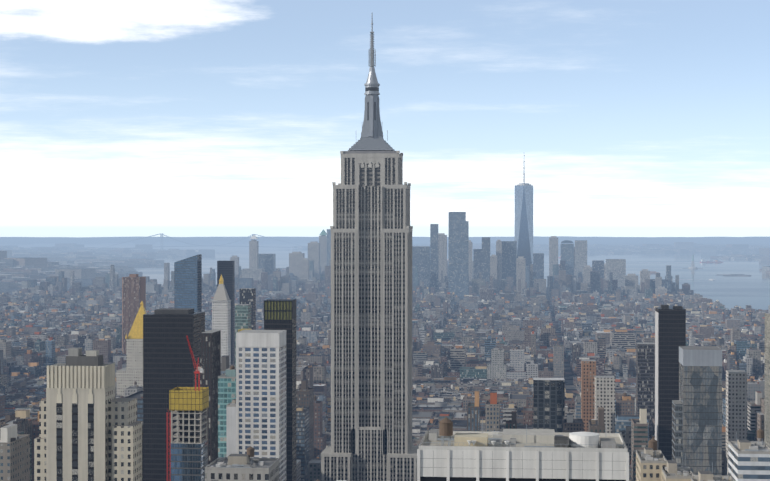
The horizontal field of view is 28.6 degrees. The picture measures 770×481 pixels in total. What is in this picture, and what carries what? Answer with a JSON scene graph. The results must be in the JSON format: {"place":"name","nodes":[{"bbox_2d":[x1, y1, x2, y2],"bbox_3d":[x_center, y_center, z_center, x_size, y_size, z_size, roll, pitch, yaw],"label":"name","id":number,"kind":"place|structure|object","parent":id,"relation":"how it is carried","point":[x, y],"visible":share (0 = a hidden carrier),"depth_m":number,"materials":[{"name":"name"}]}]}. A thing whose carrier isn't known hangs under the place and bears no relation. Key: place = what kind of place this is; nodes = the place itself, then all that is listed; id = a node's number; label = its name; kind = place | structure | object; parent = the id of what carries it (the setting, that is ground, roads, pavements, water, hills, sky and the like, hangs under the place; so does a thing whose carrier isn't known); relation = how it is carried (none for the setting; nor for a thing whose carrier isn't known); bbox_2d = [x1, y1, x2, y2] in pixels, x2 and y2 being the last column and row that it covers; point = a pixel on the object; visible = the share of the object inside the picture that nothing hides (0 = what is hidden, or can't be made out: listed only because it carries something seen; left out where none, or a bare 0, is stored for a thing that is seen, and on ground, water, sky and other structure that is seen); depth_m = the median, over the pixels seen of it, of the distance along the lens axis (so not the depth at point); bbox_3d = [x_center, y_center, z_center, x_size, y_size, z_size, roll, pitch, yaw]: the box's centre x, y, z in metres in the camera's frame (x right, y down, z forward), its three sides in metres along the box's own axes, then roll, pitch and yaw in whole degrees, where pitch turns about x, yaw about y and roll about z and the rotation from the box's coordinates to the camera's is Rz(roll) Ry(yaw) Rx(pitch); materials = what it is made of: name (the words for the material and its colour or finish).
{"place":"outdoors","nodes":[
{"label":"outdoors","id":0,"kind":"place"},
{"bbox_2d":[0,236,769,395],"bbox_3d":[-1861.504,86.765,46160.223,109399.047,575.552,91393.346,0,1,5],"label":"water","id":1,"kind":"structure","parent":0,"point":[742,283],"depth_m":12519.99,"materials":[{"name":"liquid"}]},
{"bbox_2d":[34,348,141,480],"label":"beige tower","id":2,"kind":"structure","parent":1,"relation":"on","point":[90,427],"depth_m":704.47,"materials":[{"name":"beige stone"}]},
{"bbox_2d":[102,233,301,248],"bbox_3d":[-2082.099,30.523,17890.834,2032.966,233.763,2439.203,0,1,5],"label":"bridge","id":3,"kind":"structure","parent":1,"relation":"on","point":[161,246],"depth_m":17632.42,"materials":[{"name":"silver metal"}]},
{"bbox_2d":[321,150,418,480],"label":"skyscraper","id":4,"kind":"structure","parent":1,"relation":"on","point":[371,228],"depth_m":1280.15,"materials":[{"name":"stone"}]},
{"bbox_2d":[349,17,394,150],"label":"spire","id":5,"kind":"structure","parent":4,"relation":"on","point":[371,138],"depth_m":1293.04,"materials":[{"name":"silver metal"}]},
{"bbox_2d":[0,259,769,480],"bbox_3d":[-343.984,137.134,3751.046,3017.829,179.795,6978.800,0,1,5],"label":"city buildings","id":6,"kind":"structure","parent":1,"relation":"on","point":[486,331],"depth_m":2914.82,"materials":[{"name":"grey concrete"}]},
{"bbox_2d":[417,417,628,480],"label":"white office","id":7,"kind":"structure","parent":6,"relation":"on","point":[482,457],"depth_m":458.54,"materials":[{"name":"white concrete"}]},
{"bbox_2d":[0,242,769,288],"bbox_3d":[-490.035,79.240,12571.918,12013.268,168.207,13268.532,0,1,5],"label":"land","id":8,"kind":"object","parent":1,"relation":"on","point":[18,265],"visible":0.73,"depth_m":12458.39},
{"bbox_2d":[122,155,721,480],"bbox_3d":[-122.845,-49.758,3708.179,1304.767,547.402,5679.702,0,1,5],"label":"skyscrapers","id":9,"kind":"structure","parent":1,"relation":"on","point":[175,405],"depth_m":1108.60,"materials":[{"name":"black glass"}]},
{"bbox_2d":[558,256,720,279],"bbox_3d":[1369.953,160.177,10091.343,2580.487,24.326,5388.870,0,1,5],"label":"islands","id":10,"kind":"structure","parent":1,"relation":"on","point":[703,260],"depth_m":11047.30,"materials":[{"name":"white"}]},
{"bbox_2d":[688,255,697,268],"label":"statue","id":11,"kind":"object","parent":1,"relation":"on","point":[692,266],"visible":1,"depth_m":9330.44,"materials":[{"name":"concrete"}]},
{"bbox_2d":[0,0,769,236],"label":"sky","id":12,"kind":"structure","parent":0,"point":[119,118],"materials":[{"name":"blue"}]},
{"bbox_2d":[30,335,764,480],"bbox_3d":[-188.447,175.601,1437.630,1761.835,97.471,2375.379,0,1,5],"label":"water towers","id":13,"kind":"structure","parent":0,"point":[530,392],"depth_m":1964.35,"materials":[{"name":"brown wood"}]},
{"bbox_2d":[116,212,769,480],"bbox_3d":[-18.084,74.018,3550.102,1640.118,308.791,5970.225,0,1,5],"label":"skyscrapers","id":14,"kind":"structure","parent":0,"point":[255,417],"depth_m":1379.33,"materials":[{"name":"grey concrete"}]},
{"bbox_2d":[205,373,769,480],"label":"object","id":15,"kind":"object","parent":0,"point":[671,468],"visible":0.83,"depth_m":635.54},
{"bbox_2d":[219,365,763,480],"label":"roof steel","id":16,"kind":"object","parent":15,"relation":"on","point":[652,442],"visible":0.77,"depth_m":644.40,"materials":[{"name":"grey"}]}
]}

